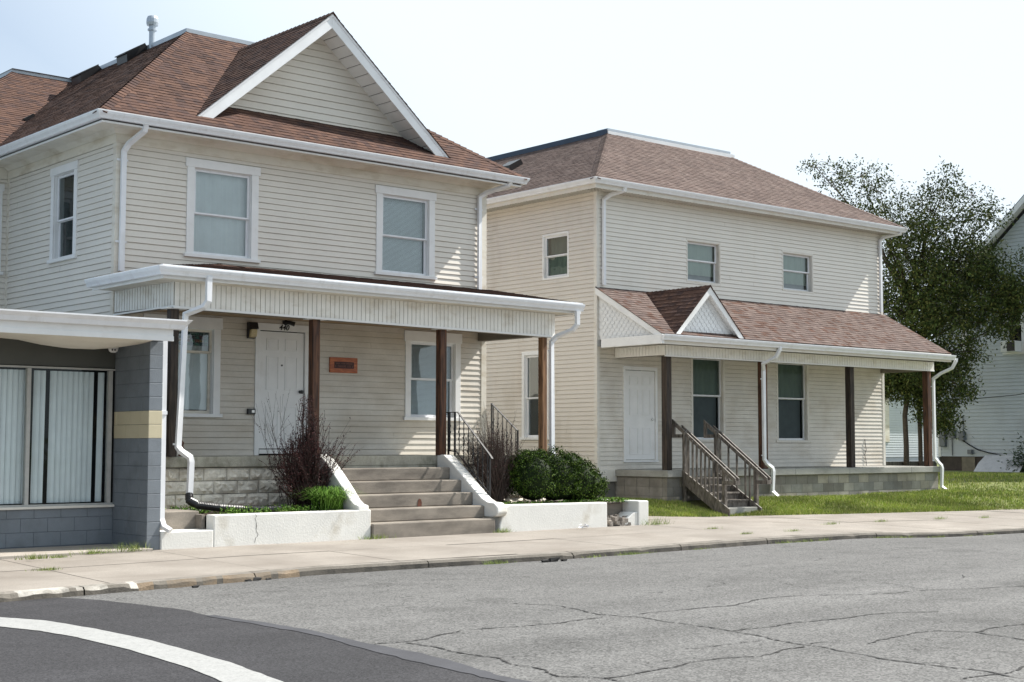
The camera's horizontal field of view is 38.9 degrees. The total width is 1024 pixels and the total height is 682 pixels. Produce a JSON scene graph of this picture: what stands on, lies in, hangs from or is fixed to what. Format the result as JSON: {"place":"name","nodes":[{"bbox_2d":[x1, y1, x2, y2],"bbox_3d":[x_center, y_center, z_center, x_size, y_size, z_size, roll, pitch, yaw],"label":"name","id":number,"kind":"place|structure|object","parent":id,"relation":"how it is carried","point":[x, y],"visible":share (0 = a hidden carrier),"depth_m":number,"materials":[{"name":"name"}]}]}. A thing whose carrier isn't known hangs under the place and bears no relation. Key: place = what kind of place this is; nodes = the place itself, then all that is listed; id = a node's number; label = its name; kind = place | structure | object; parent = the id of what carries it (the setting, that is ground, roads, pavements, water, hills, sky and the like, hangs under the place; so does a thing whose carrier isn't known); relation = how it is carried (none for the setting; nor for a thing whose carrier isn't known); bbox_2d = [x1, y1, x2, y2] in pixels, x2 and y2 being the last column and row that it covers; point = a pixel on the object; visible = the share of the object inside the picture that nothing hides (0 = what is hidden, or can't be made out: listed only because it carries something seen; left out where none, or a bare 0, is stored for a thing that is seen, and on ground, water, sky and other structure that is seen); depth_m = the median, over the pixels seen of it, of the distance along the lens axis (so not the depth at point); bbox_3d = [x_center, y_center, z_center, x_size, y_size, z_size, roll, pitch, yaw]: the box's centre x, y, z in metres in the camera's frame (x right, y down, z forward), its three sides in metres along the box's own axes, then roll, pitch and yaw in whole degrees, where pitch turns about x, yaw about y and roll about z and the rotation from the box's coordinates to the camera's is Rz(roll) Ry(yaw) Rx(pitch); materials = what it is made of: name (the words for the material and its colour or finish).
{"place":"outdoors","nodes":[
{"label":"outdoors","id":0,"kind":"place"},
{"bbox_2d":[0,509,1023,591],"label":"sidewalk","id":1,"kind":"structure","parent":0,"point":[13,578],"depth_m":21.48,"materials":[{"name":"concrete"}]},
{"bbox_2d":[14,553,55,559],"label":"weed tuft","id":2,"kind":"object","parent":1,"relation":"on","point":[33,557],"visible":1,"depth_m":18.35,"materials":[{"name":"green plant"}]},
{"bbox_2d":[25,566,62,570],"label":"weed tuft","id":3,"kind":"object","parent":1,"relation":"on","point":[50,568],"visible":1,"depth_m":17.17,"materials":[{"name":"green plant"}]},
{"bbox_2d":[36,554,71,558],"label":"weed tuft","id":4,"kind":"object","parent":1,"relation":"on","point":[58,556],"visible":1,"depth_m":18.57,"materials":[{"name":"green plant"}]},
{"bbox_2d":[0,544,152,560],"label":"shop step","id":5,"kind":"object","parent":1,"relation":"on","point":[42,551],"visible":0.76,"depth_m":19.53,"materials":[{"name":"concrete"}]},
{"bbox_2d":[108,542,149,551],"bbox_3d":[-5.176,2.781,19.696,0.726,0.153,0.347,4,-5,-41],"label":"weed tuft","id":6,"kind":"object","parent":5,"relation":"on","point":[124,547],"visible":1,"depth_m":19.66,"materials":[{"name":"green plant"}]},
{"bbox_2d":[69,546,125,554],"bbox_3d":[-5.535,2.777,19.317,0.795,0.110,0.221,4,-5,-41],"label":"weed tuft","id":7,"kind":"object","parent":1,"relation":"on","point":[92,551],"visible":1,"depth_m":19.30,"materials":[{"name":"green plant"}]},
{"bbox_2d":[359,532,395,539],"bbox_3d":[-2.087,3.018,22.489,0.752,0.108,0.257,4,-5,-41],"label":"weed tuft","id":8,"kind":"object","parent":1,"relation":"on","point":[375,536],"visible":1,"depth_m":22.45,"materials":[{"name":"green plant"}]},
{"bbox_2d":[492,528,512,532],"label":"weed tuft","id":9,"kind":"object","parent":1,"relation":"on","point":[499,531],"visible":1,"depth_m":24.17,"materials":[{"name":"green plant"}]},
{"bbox_2d":[549,499,647,526],"bbox_3d":[1.598,3.206,26.834,1.083,0.523,1.564,4,-5,-41],"label":"broken step","id":10,"kind":"object","parent":1,"relation":"on","point":[630,512],"visible":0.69,"depth_m":26.50,"materials":[{"name":"white paint"}]},
{"bbox_2d":[640,516,675,524],"bbox_3d":[2.623,3.277,26.616,0.982,0.186,0.396,4,-5,-41],"label":"weed tuft","id":11,"kind":"object","parent":1,"relation":"on","point":[652,523],"visible":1,"depth_m":26.60,"materials":[{"name":"green plant"}]},
{"bbox_2d":[3,511,1020,588],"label":"ground base","id":12,"kind":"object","parent":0,"point":[472,543],"visible":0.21,"depth_m":20.67,"materials":[{"name":"grey concrete"}]},
{"bbox_2d":[0,309,192,549],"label":"shop building","id":13,"kind":"structure","parent":12,"relation":"on","point":[83,412],"depth_m":20.36,"materials":[{"name":"blue paint"}]},
{"bbox_2d":[0,365,114,506],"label":"shop window","id":14,"kind":"structure","parent":13,"relation":"in","point":[28,369],"depth_m":20.32,"materials":[{"name":"glass"}]},
{"bbox_2d":[108,347,118,352],"bbox_3d":[-5.723,0.105,20.817,0.150,0.125,0.159,4,-5,-41],"label":"security camera","id":15,"kind":"object","parent":13,"relation":"attached to","point":[113,350],"visible":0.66,"depth_m":20.77,"materials":[{"name":"white paint"}]},
{"bbox_2d":[153,509,212,551],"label":"steps","id":16,"kind":"structure","parent":12,"relation":"on","point":[189,530],"depth_m":20.64,"materials":[{"name":"white paint"}]},
{"bbox_2d":[201,510,370,546],"bbox_3d":[-3.784,2.857,22.257,2.750,0.512,1.702,4,-5,-41],"label":"planter","id":17,"kind":"object","parent":12,"relation":"on","point":[239,529],"visible":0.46,"depth_m":21.55,"materials":[{"name":"white paint"}]},
{"bbox_2d":[185,492,281,512],"bbox_3d":[-4.172,2.442,21.824,1.456,0.334,0.353,1,-4,-18],"label":"drain hose","id":18,"kind":"object","parent":17,"relation":"in","point":[191,501],"visible":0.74,"depth_m":21.63,"materials":[{"name":"black plastic"}]},
{"bbox_2d":[252,391,362,509],"bbox_3d":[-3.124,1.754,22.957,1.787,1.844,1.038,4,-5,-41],"label":"barberry shrub","id":19,"kind":"object","parent":17,"relation":"on","point":[304,462],"visible":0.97,"depth_m":22.70,"materials":[{"name":"brown plant"}]},
{"bbox_2d":[287,485,362,510],"bbox_3d":[-2.874,2.449,22.590,1.464,0.396,1.417,4,-5,-41],"label":"daylily clump","id":20,"kind":"object","parent":17,"relation":"on","point":[326,498],"visible":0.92,"depth_m":22.41,"materials":[{"name":"green plant"}]},
{"bbox_2d":[165,496,632,513],"bbox_3d":[-1.476,2.725,24.338,9.134,0.190,1.434,4,-5,-41],"label":"ground cover","id":21,"kind":"object","parent":17,"relation":"on","point":[306,508],"visible":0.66,"depth_m":22.16,"materials":[{"name":"green plant"}]},
{"bbox_2d":[0,11,584,528],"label":"house","id":22,"kind":"structure","parent":12,"relation":"on","point":[320,185],"depth_m":25.77,"materials":[{"name":"beige plastic"}]},
{"bbox_2d":[0,184,4,274],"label":"window","id":23,"kind":"structure","parent":22,"relation":"in","point":[2,186],"depth_m":26.99,"materials":[{"name":"white paint"}]},
{"bbox_2d":[47,160,79,263],"bbox_3d":[-7.461,-2.208,25.481,0.962,1.690,1.140,4,-5,-41],"label":"window","id":24,"kind":"structure","parent":22,"relation":"in","point":[64,178],"depth_m":25.53,"materials":[{"name":"white paint"}]},
{"bbox_2d":[143,313,222,417],"bbox_3d":[-5.813,0.447,24.671,1.490,1.700,0.962,4,-5,-41],"label":"window","id":25,"kind":"structure","parent":22,"relation":"in","point":[203,356],"depth_m":24.69,"materials":[{"name":"white paint"}]},
{"bbox_2d":[183,157,260,262],"bbox_3d":[-5.028,-2.236,25.055,1.476,1.690,0.222,4,-5,-41],"label":"window","id":26,"kind":"structure","parent":22,"relation":"in","point":[222,207],"depth_m":25.13,"materials":[{"name":"white paint"}]},
{"bbox_2d":[247,409,255,413],"bbox_3d":[-4.519,1.221,25.129,0.145,0.095,0.063,4,-5,-41],"label":"key box","id":27,"kind":"object","parent":22,"relation":"attached to","point":[251,411],"visible":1,"depth_m":25.10,"materials":[{"name":"black plastic"}]},
{"bbox_2d":[247,322,258,338],"bbox_3d":[-4.502,-0.187,25.180,0.155,0.280,0.149,4,-5,-41],"label":"wall lamp","id":28,"kind":"object","parent":22,"relation":"attached to","point":[252,327],"visible":1,"depth_m":25.14,"materials":[{"name":"black plastic"}]},
{"bbox_2d":[259,331,303,448],"bbox_3d":[-4.060,0.868,25.591,0.910,2.055,0.130,4,-5,-41],"label":"door","id":29,"kind":"structure","parent":22,"relation":"in","point":[281,353],"depth_m":25.59,"materials":[{"name":"white paint"}]},
{"bbox_2d":[283,320,294,325],"bbox_3d":[-3.946,-0.314,25.674,0.236,0.115,0.107,-1,-4,8],"label":"security light","id":30,"kind":"object","parent":22,"relation":"attached to","point":[286,322],"visible":1,"depth_m":25.64,"materials":[{"name":"black plastic"}]},
{"bbox_2d":[329,357,357,372],"bbox_3d":[-3.075,0.442,26.465,0.610,0.280,0.036,4,-5,-41],"label":"wooden plaque","id":31,"kind":"object","parent":22,"relation":"attached to","point":[342,365],"visible":1,"depth_m":26.44,"materials":[{"name":"orange wood"}]},
{"bbox_2d":[374,185,436,279],"bbox_3d":[-2.307,-2.030,27.914,1.467,1.690,0.962,4,-5,-41],"label":"window","id":32,"kind":"structure","parent":22,"relation":"in","point":[405,218],"depth_m":27.79,"materials":[{"name":"white paint"}]},
{"bbox_2d":[403,330,462,420],"bbox_3d":[-1.801,0.700,28.163,1.420,1.700,0.962,4,-5,-41],"label":"window","id":33,"kind":"structure","parent":22,"relation":"in","point":[420,346],"depth_m":27.92,"materials":[{"name":"white paint"}]},
{"bbox_2d":[491,403,518,452],"bbox_3d":[-0.145,2.046,28.360,0.042,1.686,0.812,4,-5,-41],"label":"iron handrail","id":34,"kind":"object","parent":22,"relation":"attached to","point":[493,406],"visible":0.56,"depth_m":28.43,"materials":[{"name":"grey metal"}]},
{"bbox_2d":[318,455,506,538],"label":"front steps","id":35,"kind":"structure","parent":12,"relation":"on","point":[448,495],"depth_m":23.88,"materials":[{"name":"concrete"}]},
{"bbox_2d":[446,412,492,496],"bbox_3d":[-0.738,2.040,25.138,0.042,1.637,1.245,4,-5,-41],"label":"iron handrail","id":36,"kind":"object","parent":35,"relation":"on","point":[454,435],"visible":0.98,"depth_m":25.18,"materials":[{"name":"black metal"}]},
{"bbox_2d":[493,501,625,531],"bbox_3d":[0.578,3.133,26.055,3.588,0.510,1.700,4,-5,-41],"label":"planter","id":37,"kind":"object","parent":12,"relation":"on","point":[538,516],"visible":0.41,"depth_m":25.05,"materials":[{"name":"white paint"}]},
{"bbox_2d":[444,402,530,501],"bbox_3d":[-0.200,1.961,25.545,1.931,1.800,1.167,4,-5,-41],"label":"bare shrub","id":38,"kind":"object","parent":37,"relation":"on","point":[500,483],"visible":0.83,"depth_m":25.34,"materials":[{"name":"brown plant"}]},
{"bbox_2d":[507,444,609,502],"bbox_3d":[0.767,2.388,26.075,2.297,1.060,1.139,4,-5,-41],"label":"hedge bush","id":39,"kind":"object","parent":37,"relation":"on","point":[536,474],"visible":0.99,"depth_m":25.68,"materials":[{"name":"green plant"}]},
{"bbox_2d":[0,0,1023,341],"label":"sky","id":40,"kind":"structure","parent":0,"point":[773,85],"materials":[{"name":"white"}]},
{"bbox_2d":[61,533,1023,681],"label":"road","id":41,"kind":"structure","parent":0,"point":[408,605],"depth_m":14.34,"materials":[{"name":"grey asphalt"}]},
{"bbox_2d":[0,598,504,681],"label":"road patch","id":42,"kind":"object","parent":41,"relation":"on","point":[28,655],"visible":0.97,"depth_m":11.42,"materials":[{"name":"grey asphalt"}]},
{"bbox_2d":[0,617,282,681],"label":"road marking","id":43,"kind":"object","parent":42,"relation":"on","point":[222,670],"visible":1,"depth_m":11.51,"materials":[{"name":"paint"}]},
{"bbox_2d":[208,615,531,681],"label":"road seam","id":44,"kind":"object","parent":42,"relation":"on","point":[427,659],"visible":1,"depth_m":11.25,"materials":[{"name":"grey asphalt"}]},
{"bbox_2d":[192,557,566,587],"bbox_3d":[-1.537,2.934,18.589,5.894,0.056,0.374,4,-5,-41],"label":"kerb debris","id":45,"kind":"object","parent":41,"relation":"on","point":[555,559],"visible":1,"depth_m":20.12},
{"bbox_2d":[0,527,1023,601],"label":"kerb","id":46,"kind":"structure","parent":41,"relation":"on","point":[69,591],"depth_m":19.15,"materials":[{"name":"concrete"}]},
{"bbox_2d":[221,540,1023,680],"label":"road cracks","id":47,"kind":"object","parent":41,"relation":"on","point":[739,632],"visible":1,"depth_m":12.16,"materials":[{"name":"black asphalt"}]},
{"bbox_2d":[561,464,1023,516],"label":"lawn ground","id":48,"kind":"structure","parent":0,"point":[700,503],"depth_m":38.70,"materials":[{"name":"plant"}]},
{"bbox_2d":[486,128,957,501],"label":"house","id":49,"kind":"structure","parent":48,"relation":"on","point":[735,301],"depth_m":35.55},
{"bbox_2d":[520,350,548,439],"bbox_3d":[0.889,1.322,34.995,0.960,2.123,1.053,3,-5,-40],"label":"window","id":50,"kind":"structure","parent":49,"relation":"in","point":[529,360],"depth_m":35.07,"materials":[{"name":"white paint"}]},
{"bbox_2d":[542,231,569,279],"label":"window","id":51,"kind":"structure","parent":49,"relation":"in","point":[555,246],"depth_m":34.56,"materials":[{"name":"white paint"}]},
{"bbox_2d":[626,370,654,459],"bbox_3d":[2.994,1.734,33.913,0.992,2.075,0.105,3,-5,-40],"label":"door","id":52,"kind":"structure","parent":49,"relation":"in","point":[640,397],"depth_m":33.92,"materials":[{"name":"white paint"}]},
{"bbox_2d":[685,238,720,285],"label":"window","id":53,"kind":"structure","parent":49,"relation":"in","point":[703,257],"depth_m":35.84,"materials":[{"name":"white glass"}]},
{"bbox_2d":[690,358,725,441],"bbox_3d":[4.518,1.424,35.777,1.300,2.130,0.950,3,-5,-40],"label":"window","id":54,"kind":"structure","parent":49,"relation":"in","point":[707,392],"depth_m":35.69,"materials":[{"name":"white glass"}]},
{"bbox_2d":[775,363,810,442],"bbox_3d":[6.982,1.578,37.828,1.380,2.140,0.950,3,-5,-40],"label":"window","id":55,"kind":"structure","parent":49,"relation":"in","point":[792,380],"depth_m":37.76,"materials":[{"name":"white glass"}]},
{"bbox_2d":[781,250,813,293],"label":"window","id":56,"kind":"structure","parent":49,"relation":"in","point":[797,272],"depth_m":38.16,"materials":[{"name":"white metal"}]},
{"bbox_2d":[672,419,771,515],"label":"wooden stairs","id":57,"kind":"structure","parent":48,"relation":"on","point":[718,491],"depth_m":32.01,"materials":[{"name":"wood"}]},
{"bbox_2d":[796,152,1023,465],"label":"leafy tree","id":58,"kind":"object","parent":48,"relation":"on","point":[936,275],"visible":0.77,"depth_m":45.92,"materials":[{"name":"green plant"}]},
{"bbox_2d":[885,461,936,465],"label":"timber edging","id":59,"kind":"object","parent":48,"relation":"on","point":[900,463],"visible":0.04,"depth_m":46.55,"materials":[{"name":"wood"}]},
{"bbox_2d":[885,394,938,461],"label":"house","id":60,"kind":"structure","parent":48,"relation":"on","point":[894,444],"depth_m":68.96,"materials":[{"name":"white"}]},
{"bbox_2d":[885,398,889,441],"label":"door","id":61,"kind":"structure","parent":60,"relation":"in","point":[887,428],"depth_m":68.29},
{"bbox_2d":[918,409,922,465],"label":"utility pole","id":62,"kind":"object","parent":48,"relation":"on","point":[920,453],"visible":0.48,"depth_m":47.08,"materials":[{"name":"wood"}]},
{"bbox_2d":[918,195,1023,471],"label":"house","id":63,"kind":"structure","parent":48,"relation":"on","point":[991,423],"depth_m":49.05,"materials":[{"name":"white"}]},
{"bbox_2d":[939,416,972,454],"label":"meter boxes","id":64,"kind":"object","parent":63,"relation":"attached to","point":[942,443],"visible":0.72,"depth_m":50.08,"materials":[{"name":"black plastic"}]},
{"bbox_2d":[961,320,973,355],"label":"window","id":65,"kind":"structure","parent":63,"relation":"in","point":[966,334],"depth_m":50.03,"materials":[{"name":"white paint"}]},
{"bbox_2d":[962,440,999,454],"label":"gas hose","id":66,"kind":"object","parent":63,"relation":"attached to","point":[980,450],"visible":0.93,"depth_m":49.27,"materials":[{"name":"black plastic"}]},
{"bbox_2d":[943,393,1023,399],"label":"overhead cable","id":67,"kind":"object","parent":63,"relation":"attached to","point":[996,396],"visible":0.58,"depth_m":48.21,"materials":[{"name":"black plastic"}]},
{"bbox_2d":[1000,341,1021,352],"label":"window air conditioner","id":68,"kind":"object","parent":63,"relation":"attached to","point":[1017,347],"depth_m":48.28,"materials":[{"name":"white paint"}]},
{"bbox_2d":[1002,303,1023,354],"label":"window","id":69,"kind":"structure","parent":63,"relation":"in","point":[1020,334],"depth_m":48.84,"materials":[{"name":"white paint"}]},
{"bbox_2d":[974,454,1022,471],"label":"stone slab","id":70,"kind":"structure","parent":48,"relation":"on","point":[989,463],"depth_m":48.37,"materials":[{"name":"white stone"}]},
{"bbox_2d":[998,432,1023,471],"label":"leafy bush","id":71,"kind":"object","parent":48,"relation":"on","point":[1018,458],"visible":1,"depth_m":47.66,"materials":[{"name":"green plant"}]}
]}

